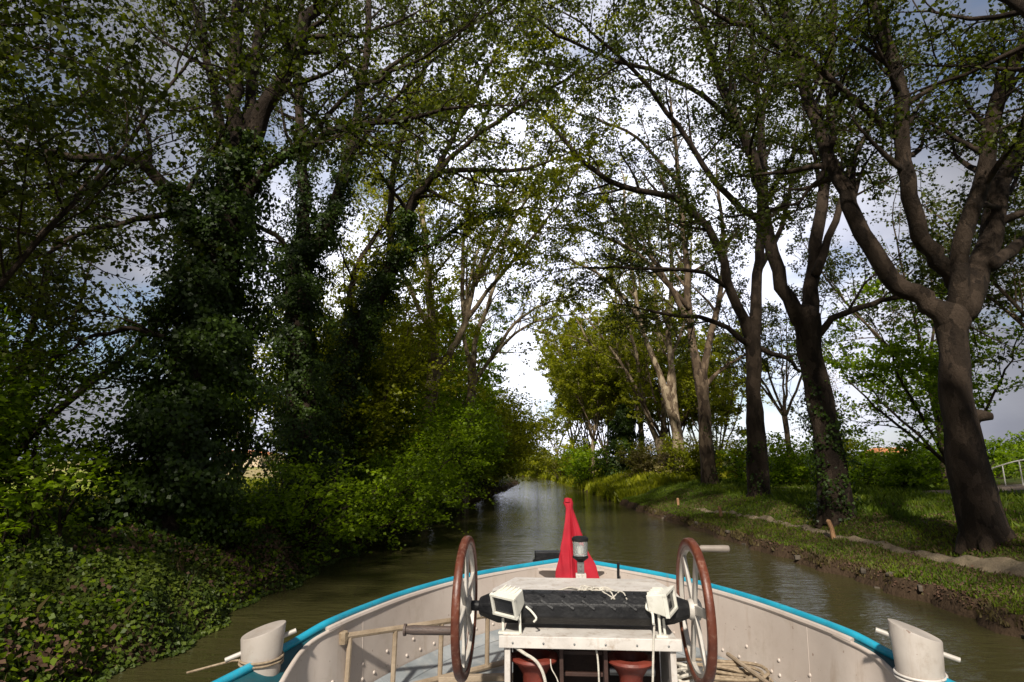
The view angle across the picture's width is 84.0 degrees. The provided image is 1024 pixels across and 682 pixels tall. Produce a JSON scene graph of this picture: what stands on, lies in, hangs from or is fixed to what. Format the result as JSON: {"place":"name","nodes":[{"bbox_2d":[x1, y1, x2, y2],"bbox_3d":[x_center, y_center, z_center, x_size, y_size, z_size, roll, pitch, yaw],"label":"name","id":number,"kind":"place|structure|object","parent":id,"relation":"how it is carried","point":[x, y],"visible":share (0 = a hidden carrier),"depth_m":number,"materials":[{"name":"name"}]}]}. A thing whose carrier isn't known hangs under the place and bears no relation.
{"place":"outdoors","nodes":[
{"label":"outdoors","id":0,"kind":"place"},
{"bbox_2d":[0,499,452,681],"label":"bank grass","id":1,"kind":"structure","parent":0,"point":[186,575],"depth_m":10.30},
{"bbox_2d":[0,456,1023,681],"bbox_3d":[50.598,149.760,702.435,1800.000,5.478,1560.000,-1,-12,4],"label":"ground","id":2,"kind":"structure","parent":0,"point":[954,606],"depth_m":13.65,"materials":[{"name":"plant"}]},
{"bbox_2d":[0,299,51,516],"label":"bank bush","id":3,"kind":"object","parent":2,"relation":"on","point":[3,399],"visible":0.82,"depth_m":11.23,"materials":[{"name":"green plant"}]},
{"bbox_2d":[0,196,108,408],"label":"young tree","id":4,"kind":"object","parent":2,"relation":"on","point":[69,355],"visible":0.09,"depth_m":19.02,"materials":[{"name":"green plant"}]},
{"bbox_2d":[0,438,121,551],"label":"bank bush","id":5,"kind":"object","parent":2,"relation":"on","point":[11,527],"visible":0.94,"depth_m":10.19,"materials":[{"name":"green plant"}]},
{"bbox_2d":[0,296,155,522],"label":"bank bush","id":6,"kind":"object","parent":2,"relation":"on","point":[26,421],"visible":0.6,"depth_m":12.99,"materials":[{"name":"green plant"}]},
{"bbox_2d":[0,151,183,443],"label":"plane tree","id":7,"kind":"object","parent":2,"relation":"on","point":[66,403],"visible":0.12,"depth_m":20.46,"materials":[{"name":"green plant"}]},
{"bbox_2d":[1,475,279,519],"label":"field scrub","id":8,"kind":"object","parent":2,"relation":"on","point":[251,484],"visible":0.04,"depth_m":27.29,"materials":[{"name":"green plant"}]},
{"bbox_2d":[57,403,262,521],"bbox_3d":[-9.464,2.958,15.068,4.575,3.746,4.722,-1,-12,4],"label":"bank bush","id":9,"kind":"object","parent":2,"relation":"on","point":[146,463],"visible":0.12,"depth_m":13.95,"materials":[{"name":"green plant"}]},
{"bbox_2d":[0,0,364,344],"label":"plane tree","id":10,"kind":"object","parent":2,"relation":"on","point":[20,115],"visible":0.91,"depth_m":10.66,"materials":[{"name":"green plant"}]},
{"bbox_2d":[0,499,390,680],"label":"dry stalks","id":11,"kind":"object","parent":2,"relation":"on","point":[40,606],"visible":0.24,"depth_m":10.31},
{"bbox_2d":[0,496,391,681],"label":"dead leaves","id":12,"kind":"object","parent":2,"relation":"on","point":[40,663],"visible":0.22,"depth_m":11.65,"materials":[{"name":"brown plant"}]},
{"bbox_2d":[0,487,456,681],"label":"ivy ground cover","id":13,"kind":"object","parent":2,"relation":"on","point":[209,593],"visible":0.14,"depth_m":10.14,"materials":[{"name":"plant"}]},
{"bbox_2d":[0,488,453,681],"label":"weeds","id":14,"kind":"object","parent":13,"relation":"on","point":[32,635],"visible":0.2,"depth_m":9.35,"materials":[{"name":"green plant"}]},
{"bbox_2d":[176,494,280,549],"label":"bank bush","id":15,"kind":"object","parent":2,"relation":"on","point":[252,522],"visible":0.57,"depth_m":14.20,"materials":[{"name":"green plant"}]},
{"bbox_2d":[166,293,346,484],"bbox_3d":[-13.047,2.562,28.378,8.756,10.380,8.534,-5,-13,24],"label":"young tree","id":16,"kind":"object","parent":2,"relation":"on","point":[256,419],"visible":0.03,"depth_m":26.81,"materials":[{"name":"green plant"}]},
{"bbox_2d":[0,0,578,556],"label":"plane tree","id":17,"kind":"object","parent":2,"relation":"on","point":[208,342],"visible":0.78,"depth_m":14.22,"materials":[{"name":"green plant"}]},
{"bbox_2d":[245,432,401,562],"bbox_3d":[-6.079,4.555,16.926,4.988,3.778,4.611,-1,-12,4],"label":"bank bush","id":18,"kind":"object","parent":2,"relation":"on","point":[303,515],"visible":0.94,"depth_m":17.02,"materials":[{"name":"green plant"}]},
{"bbox_2d":[232,300,467,509],"bbox_3d":[-8.057,2.579,27.660,11.919,10.530,10.487,3,-12,-13],"label":"bank bush","id":19,"kind":"object","parent":2,"relation":"on","point":[395,394],"visible":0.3,"depth_m":26.79,"materials":[{"name":"green plant"}]},
{"bbox_2d":[122,0,586,519],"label":"plane tree","id":20,"kind":"object","parent":2,"relation":"on","point":[306,246],"visible":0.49,"depth_m":22.23,"materials":[{"name":"green plant"}]},
{"bbox_2d":[255,195,463,423],"bbox_3d":[-8.241,0.750,30.394,10.294,14.559,11.869,-1,-12,4],"label":"young tree","id":21,"kind":"object","parent":2,"relation":"on","point":[392,325],"visible":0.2,"depth_m":29.42,"materials":[{"name":"green plant"}]},
{"bbox_2d":[267,315,479,464],"bbox_3d":[-8.725,3.148,35.273,12.084,11.468,9.905,5,-13,-21],"label":"bank bush","id":22,"kind":"object","parent":2,"relation":"on","point":[452,386],"visible":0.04,"depth_m":34.13,"materials":[{"name":"green plant"}]},
{"bbox_2d":[319,241,457,391],"bbox_3d":[-8.262,2.675,41.924,15.176,15.672,10.382,-12,-17,44],"label":"tree","id":23,"kind":"object","parent":2,"relation":"on","point":[444,281],"visible":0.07,"depth_m":39.75,"materials":[{"name":"green plant"}]},
{"bbox_2d":[319,442,476,553],"bbox_3d":[-4.681,5.667,20.932,6.104,3.839,5.055,-3,-12,12],"label":"bank bush","id":24,"kind":"object","parent":2,"relation":"on","point":[423,492],"visible":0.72,"depth_m":20.49,"materials":[{"name":"green plant"}]},
{"bbox_2d":[312,231,483,409],"bbox_3d":[-7.767,1.317,37.998,11.264,16.764,14.880,-1,-12,4],"label":"young tree","id":25,"kind":"object","parent":2,"relation":"on","point":[447,298],"visible":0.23,"depth_m":35.38,"materials":[{"name":"green plant"}]},
{"bbox_2d":[344,411,495,534],"bbox_3d":[-3.884,5.699,25.108,7.001,5.498,7.867,8,-14,-35],"label":"bank bush","id":26,"kind":"object","parent":2,"relation":"on","point":[440,458],"visible":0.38,"depth_m":24.85,"materials":[{"name":"green plant"}]},
{"bbox_2d":[362,386,491,517],"bbox_3d":[-5.379,5.559,29.331,8.539,7.184,9.050,-1,-12,4],"label":"bank bush","id":27,"kind":"object","parent":2,"relation":"on","point":[415,440],"visible":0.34,"depth_m":29.52,"materials":[{"name":"green plant"}]},
{"bbox_2d":[401,268,491,404],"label":"tree","id":28,"kind":"object","parent":2,"relation":"on","point":[485,329],"visible":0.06,"depth_m":51.31,"materials":[{"name":"green plant"}]},
{"bbox_2d":[392,377,513,508],"bbox_3d":[-4.524,6.359,35.581,9.416,7.866,9.636,-1,-12,4],"label":"bank bush","id":29,"kind":"object","parent":2,"relation":"on","point":[440,405],"visible":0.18,"depth_m":35.33,"materials":[{"name":"green plant"}]},
{"bbox_2d":[385,260,521,417],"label":"young tree","id":30,"kind":"object","parent":2,"relation":"on","point":[450,307],"visible":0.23,"depth_m":44.49,"materials":[{"name":"green plant"}]},
{"bbox_2d":[415,318,515,400],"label":"young tree","id":31,"kind":"object","parent":2,"relation":"on","point":[493,366],"visible":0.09,"depth_m":55.65,"materials":[{"name":"green plant"}]},
{"bbox_2d":[279,0,662,506],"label":"plane tree","id":32,"kind":"object","parent":2,"relation":"on","point":[379,288],"visible":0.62,"depth_m":26.12,"materials":[{"name":"green plant"}]},
{"bbox_2d":[438,385,513,496],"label":"bank bush","id":33,"kind":"object","parent":2,"relation":"on","point":[495,435],"visible":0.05,"depth_m":42.57,"materials":[{"name":"green plant"}]},
{"bbox_2d":[332,64,632,516],"bbox_3d":[-2.287,-4.192,34.058,20.147,28.655,9.174,-4,-12,18],"label":"plane tree","id":34,"kind":"object","parent":2,"relation":"on","point":[467,312],"visible":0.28,"depth_m":34.17,"materials":[{"name":"green plant"}]},
{"bbox_2d":[439,369,573,494],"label":"bank bush","id":35,"kind":"object","parent":2,"relation":"on","point":[506,467],"visible":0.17,"depth_m":50.06,"materials":[{"name":"green plant"}]},
{"bbox_2d":[445,193,615,506],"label":"plane tree","id":36,"kind":"object","parent":2,"relation":"on","point":[472,358],"visible":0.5,"depth_m":42.63,"materials":[{"name":"green plant"}]},
{"bbox_2d":[477,383,587,486],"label":"bank bush","id":37,"kind":"object","parent":2,"relation":"on","point":[538,459],"visible":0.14,"depth_m":58.19,"materials":[{"name":"green plant"}]},
{"bbox_2d":[531,442,584,478],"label":"bush","id":38,"kind":"object","parent":2,"relation":"on","point":[556,467],"visible":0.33,"depth_m":85.59,"materials":[{"name":"green plant"}]},
{"bbox_2d":[531,315,605,445],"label":"young tree","id":39,"kind":"object","parent":2,"relation":"on","point":[539,366],"visible":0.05,"depth_m":97.87,"materials":[{"name":"green plant"}]},
{"bbox_2d":[551,377,585,446],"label":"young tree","id":40,"kind":"object","parent":2,"relation":"on","point":[568,422],"visible":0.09,"depth_m":90.07,"materials":[{"name":"green plant"}]},
{"bbox_2d":[531,294,614,446],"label":"young tree","id":41,"kind":"object","parent":2,"relation":"on","point":[568,410],"visible":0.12,"depth_m":86.04,"materials":[{"name":"green plant"}]},
{"bbox_2d":[554,430,609,474],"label":"bush","id":42,"kind":"object","parent":2,"relation":"on","point":[563,446],"visible":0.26,"depth_m":75.98,"materials":[{"name":"green plant"}]},
{"bbox_2d":[553,441,612,486],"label":"bush","id":43,"kind":"object","parent":2,"relation":"on","point":[586,473],"visible":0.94,"depth_m":65.47,"materials":[{"name":"green plant"}]},
{"bbox_2d":[557,343,614,472],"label":"plane tree","id":44,"kind":"object","parent":2,"relation":"on","point":[588,426],"visible":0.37,"depth_m":74.08,"materials":[{"name":"green plant"}]},
{"bbox_2d":[542,334,630,456],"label":"young tree","id":45,"kind":"object","parent":2,"relation":"on","point":[604,418],"visible":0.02,"depth_m":89.61,"materials":[{"name":"green plant"}]},
{"bbox_2d":[532,282,649,462],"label":"young tree","id":46,"kind":"object","parent":2,"relation":"on","point":[570,388],"visible":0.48,"depth_m":72.78,"materials":[{"name":"green plant"}]},
{"bbox_2d":[552,234,661,446],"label":"plane tree","id":47,"kind":"object","parent":2,"relation":"on","point":[640,427],"visible":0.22,"depth_m":67.54,"materials":[{"name":"green plant"}]},
{"bbox_2d":[552,283,676,441],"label":"young tree","id":48,"kind":"object","parent":2,"relation":"on","point":[585,374],"visible":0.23,"depth_m":73.32,"materials":[{"name":"green plant"}]},
{"bbox_2d":[524,146,712,474],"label":"plane tree","id":49,"kind":"object","parent":2,"relation":"on","point":[669,393],"visible":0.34,"depth_m":49.43,"materials":[{"name":"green plant"}]},
{"bbox_2d":[587,328,649,439],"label":"plane tree","id":50,"kind":"object","parent":2,"relation":"on","point":[602,407],"visible":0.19,"depth_m":69.91,"materials":[{"name":"green plant"}]},
{"bbox_2d":[595,404,644,476],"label":"ivy pillar","id":51,"kind":"structure","parent":2,"relation":"on","point":[621,425],"depth_m":63.48,"materials":[{"name":"green plant"}]},
{"bbox_2d":[509,466,737,503],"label":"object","id":52,"kind":"structure","parent":2,"relation":"on","point":[616,488],"depth_m":49.60,"materials":[{"name":"green plant"}]},
{"bbox_2d":[517,445,559,477],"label":"bush","id":53,"kind":"object","parent":52,"relation":"on","point":[532,468],"visible":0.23,"depth_m":108.33,"materials":[{"name":"green plant"}]},
{"bbox_2d":[561,182,686,468],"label":"plane tree","id":54,"kind":"object","parent":2,"relation":"on","point":[652,429],"visible":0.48,"depth_m":57.61,"materials":[{"name":"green plant"}]},
{"bbox_2d":[497,65,781,484],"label":"plane tree","id":55,"kind":"object","parent":2,"relation":"on","point":[707,452],"visible":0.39,"depth_m":40.29,"materials":[{"name":"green plant"}]},
{"bbox_2d":[611,433,674,470],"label":"hedge bush","id":56,"kind":"object","parent":2,"relation":"on","point":[645,445],"visible":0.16,"depth_m":59.51,"materials":[{"name":"green plant"}]},
{"bbox_2d":[616,442,674,476],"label":"hedge bush","id":57,"kind":"object","parent":2,"relation":"on","point":[649,464],"visible":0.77,"depth_m":53.42,"materials":[{"name":"green plant"}]},
{"bbox_2d":[593,325,722,468],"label":"tree","id":58,"kind":"object","parent":2,"relation":"on","point":[656,402],"visible":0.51,"depth_m":55.47,"materials":[{"name":"green plant"}]},
{"bbox_2d":[606,296,722,467],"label":"young tree","id":59,"kind":"object","parent":2,"relation":"on","point":[650,404],"visible":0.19,"depth_m":64.34,"materials":[{"name":"green plant"}]},
{"bbox_2d":[484,0,848,496],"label":"plane tree","id":60,"kind":"object","parent":2,"relation":"on","point":[759,480],"visible":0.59,"depth_m":29.96,"materials":[{"name":"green plant"}]},
{"bbox_2d":[651,432,724,472],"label":"hedge bush","id":61,"kind":"object","parent":2,"relation":"on","point":[668,455],"visible":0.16,"depth_m":50.42,"materials":[{"name":"green plant"}]},
{"bbox_2d":[649,323,743,442],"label":"young tree","id":62,"kind":"object","parent":2,"relation":"on","point":[689,427],"visible":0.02,"depth_m":65.71,"materials":[{"name":"green plant"}]},
{"bbox_2d":[655,432,743,478],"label":"hedge bush","id":63,"kind":"object","parent":2,"relation":"on","point":[691,464],"visible":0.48,"depth_m":44.58,"materials":[{"name":"green plant"}]},
{"bbox_2d":[655,319,779,464],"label":"young tree","id":64,"kind":"object","parent":2,"relation":"on","point":[722,403],"visible":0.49,"depth_m":53.38,"materials":[{"name":"green plant"}]},
{"bbox_2d":[423,0,1023,527],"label":"plane tree","id":65,"kind":"object","parent":2,"relation":"on","point":[835,492],"visible":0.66,"depth_m":21.79,"materials":[{"name":"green plant"}]},
{"bbox_2d":[715,431,791,474],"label":"hedge bush","id":66,"kind":"object","parent":2,"relation":"on","point":[734,443],"visible":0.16,"depth_m":43.00,"materials":[{"name":"green plant"}]},
{"bbox_2d":[714,441,797,482],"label":"hedge bush","id":67,"kind":"object","parent":2,"relation":"on","point":[730,455],"visible":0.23,"depth_m":38.30,"materials":[{"name":"green plant"}]},
{"bbox_2d":[715,431,816,485],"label":"hedge bush","id":68,"kind":"object","parent":2,"relation":"on","point":[792,469],"visible":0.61,"depth_m":35.16,"materials":[{"name":"green plant"}]},
{"bbox_2d":[679,257,862,482],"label":"inland tree","id":69,"kind":"object","parent":2,"relation":"on","point":[772,323],"visible":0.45,"depth_m":40.91,"materials":[{"name":"green plant"}]},
{"bbox_2d":[603,0,1023,554],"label":"plane tree","id":70,"kind":"object","parent":2,"relation":"on","point":[963,272],"visible":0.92,"depth_m":15.89,"materials":[{"name":"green plant"}]},
{"bbox_2d":[762,362,877,449],"bbox_3d":[17.142,4.773,31.600,5.527,7.312,5.516,-8,-14,32],"label":"blossom tree","id":71,"kind":"object","parent":2,"relation":"on","point":[834,381],"visible":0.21,"depth_m":31.41,"materials":[{"name":"green plant"}]},
{"bbox_2d":[623,479,1023,614],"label":"grass","id":72,"kind":"structure","parent":2,"relation":"on","point":[639,499],"depth_m":18.80,"materials":[{"name":"plant"}]},
{"bbox_2d":[768,434,883,483],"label":"hedge bush","id":73,"kind":"object","parent":2,"relation":"on","point":[851,445],"visible":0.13,"depth_m":38.01,"materials":[{"name":"green plant"}]},
{"bbox_2d":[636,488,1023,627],"bbox_3d":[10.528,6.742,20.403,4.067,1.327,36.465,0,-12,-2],"label":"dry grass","id":74,"kind":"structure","parent":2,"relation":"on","point":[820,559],"depth_m":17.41,"materials":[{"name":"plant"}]},
{"bbox_2d":[654,511,1023,638],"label":"bank stones","id":75,"kind":"object","parent":2,"relation":"on","point":[863,571],"visible":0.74,"depth_m":15.30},
{"bbox_2d":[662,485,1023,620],"bbox_3d":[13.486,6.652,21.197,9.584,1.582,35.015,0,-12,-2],"label":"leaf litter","id":76,"kind":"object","parent":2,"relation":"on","point":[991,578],"visible":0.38,"depth_m":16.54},
{"bbox_2d":[664,467,1023,532],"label":"tall grass","id":77,"kind":"structure","parent":2,"relation":"on","point":[908,494],"depth_m":23.84,"materials":[{"name":"plant"}]},
{"bbox_2d":[805,452,895,485],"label":"hedge bush","id":78,"kind":"object","parent":2,"relation":"on","point":[871,468],"visible":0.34,"depth_m":33.70,"materials":[{"name":"green plant"}]},
{"bbox_2d":[697,508,1023,576],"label":"towpath","id":79,"kind":"structure","parent":2,"relation":"on","point":[1006,565],"depth_m":14.16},
{"bbox_2d":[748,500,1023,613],"bbox_3d":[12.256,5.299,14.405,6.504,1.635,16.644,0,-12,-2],"label":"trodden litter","id":80,"kind":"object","parent":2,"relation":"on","point":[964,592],"visible":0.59,"depth_m":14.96,"materials":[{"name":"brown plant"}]},
{"bbox_2d":[842,430,934,478],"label":"hedge bush","id":81,"kind":"object","parent":2,"relation":"on","point":[865,448],"visible":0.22,"depth_m":37.45,"materials":[{"name":"green plant"}]},
{"bbox_2d":[773,168,1023,485],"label":"inland tree","id":82,"kind":"object","parent":2,"relation":"on","point":[832,269],"visible":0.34,"depth_m":32.60,"materials":[{"name":"green plant"}]},
{"bbox_2d":[851,442,948,489],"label":"hedge bush","id":83,"kind":"object","parent":2,"relation":"on","point":[902,471],"visible":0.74,"depth_m":30.79,"materials":[{"name":"green plant"}]},
{"bbox_2d":[776,484,1023,493],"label":"lane","id":84,"kind":"structure","parent":2,"relation":"on","point":[1015,486],"depth_m":27.57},
{"bbox_2d":[779,271,1023,489],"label":"tree","id":85,"kind":"object","parent":2,"relation":"on","point":[897,350],"visible":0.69,"depth_m":23.94,"materials":[{"name":"green plant"}]},
{"bbox_2d":[852,0,1023,166],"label":"plane tree","id":86,"kind":"object","parent":2,"relation":"on","point":[1016,7],"visible":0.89,"depth_m":11.88,"materials":[{"name":"green plant"}]},
{"bbox_2d":[863,105,1023,331],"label":"inland tree","id":87,"kind":"object","parent":2,"relation":"on","point":[1010,299],"visible":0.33,"depth_m":22.89,"materials":[{"name":"green plant"}]},
{"bbox_2d":[906,439,1023,478],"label":"hedge bush","id":88,"kind":"object","parent":2,"relation":"on","point":[1003,459],"visible":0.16,"depth_m":32.00,"materials":[{"name":"green plant"}]},
{"bbox_2d":[931,429,1023,470],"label":"hedge bush","id":89,"kind":"object","parent":2,"relation":"on","point":[1004,446],"visible":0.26,"depth_m":34.52,"materials":[{"name":"green plant"}]},
{"bbox_2d":[0,0,1023,460],"label":"sky","id":90,"kind":"structure","parent":0,"point":[1008,413],"materials":[{"name":"white"}]},
{"bbox_2d":[105,476,1023,681],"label":"canal water","id":91,"kind":"structure","parent":0,"point":[518,525],"depth_m":16.06,"materials":[{"name":"brown liquid"}]},
{"bbox_2d":[212,550,960,681],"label":"barge","id":92,"kind":"object","parent":91,"relation":"on","point":[782,642],"visible":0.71,"depth_m":3.68,"materials":[{"name":"paint"}]},
{"bbox_2d":[186,651,283,673],"bbox_3d":[-1.487,1.729,3.042,0.529,0.110,0.208,-1,-12,4],"label":"mooring line","id":93,"kind":"object","parent":92,"relation":"attached to","point":[280,661],"visible":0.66,"depth_m":3.00,"materials":[{"name":"beige fabric"}]},
{"bbox_2d":[339,614,503,681],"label":"wooden ladder","id":94,"kind":"object","parent":92,"relation":"on","point":[345,636],"visible":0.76,"depth_m":3.69,"materials":[{"name":"brown wood"}]},
{"bbox_2d":[438,673,512,681],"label":"plank","id":95,"kind":"object","parent":92,"relation":"on","point":[486,677],"visible":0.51,"depth_m":3.73,"materials":[{"name":"brown wood"}]},
{"bbox_2d":[403,535,729,681],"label":"anchor windlass","id":96,"kind":"object","parent":92,"relation":"on","point":[568,632],"visible":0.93,"depth_m":3.16,"materials":[{"name":"white metal"}]},
{"bbox_2d":[489,584,524,633],"bbox_3d":[-0.020,1.488,3.155,0.172,0.240,0.144,-8,-14,34],"label":"work lamp","id":97,"kind":"object","parent":96,"relation":"on","point":[507,601],"visible":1,"depth_m":3.13,"materials":[{"name":"white metal"}]},
{"bbox_2d":[514,648,546,681],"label":"hanging rope","id":98,"kind":"object","parent":96,"relation":"hanging from","point":[535,660],"visible":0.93,"depth_m":3.01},
{"bbox_2d":[559,585,626,599],"bbox_3d":[0.505,1.496,3.408,0.539,0.072,0.300,-11,-16,41],"label":"rope knot","id":99,"kind":"object","parent":96,"relation":"on","point":[602,589],"visible":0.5,"depth_m":3.46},
{"bbox_2d":[652,624,654,681],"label":"hanging rope","id":100,"kind":"object","parent":96,"relation":"hanging from","point":[653,643],"visible":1,"depth_m":2.98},
{"bbox_2d":[646,585,677,637],"bbox_3d":[0.817,1.472,3.098,0.131,0.249,0.178,-7,-14,31],"label":"work lamp","id":101,"kind":"object","parent":96,"relation":"on","point":[661,601],"visible":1,"depth_m":3.07,"materials":[{"name":"white metal"}]},
{"bbox_2d":[677,662,702,681],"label":"rope coil","id":102,"kind":"object","parent":96,"relation":"hanging from","point":[683,670],"visible":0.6,"depth_m":3.32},
{"bbox_2d":[555,498,598,577],"bbox_3d":[0.579,1.954,4.976,0.400,1.126,0.144,-1,-12,4],"label":"flag","id":103,"kind":"object","parent":92,"relation":"on","point":[566,567],"visible":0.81,"depth_m":4.97,"materials":[{"name":"red fabric"}]},
{"bbox_2d":[572,536,587,577],"bbox_3d":[0.498,1.874,4.077,0.120,0.911,0.120,-1,-12,4],"label":"bow lantern","id":104,"kind":"object","parent":92,"relation":"on","point":[580,550],"visible":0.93,"depth_m":4.11,"materials":[{"name":"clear glass"}]},
{"bbox_2d":[661,657,773,681],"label":"rope coil","id":105,"kind":"object","parent":92,"relation":"on","point":[729,671],"visible":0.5,"depth_m":3.76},
{"bbox_2d":[726,652,769,681],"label":"boat hook","id":106,"kind":"object","parent":92,"relation":"on","point":[746,667],"visible":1,"depth_m":3.68,"materials":[{"name":"brown wood"}]},
{"bbox_2d":[893,667,947,681],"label":"mooring line","id":107,"kind":"object","parent":92,"relation":"attached to","point":[913,679],"visible":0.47,"depth_m":2.75,"materials":[{"name":"white fabric"}]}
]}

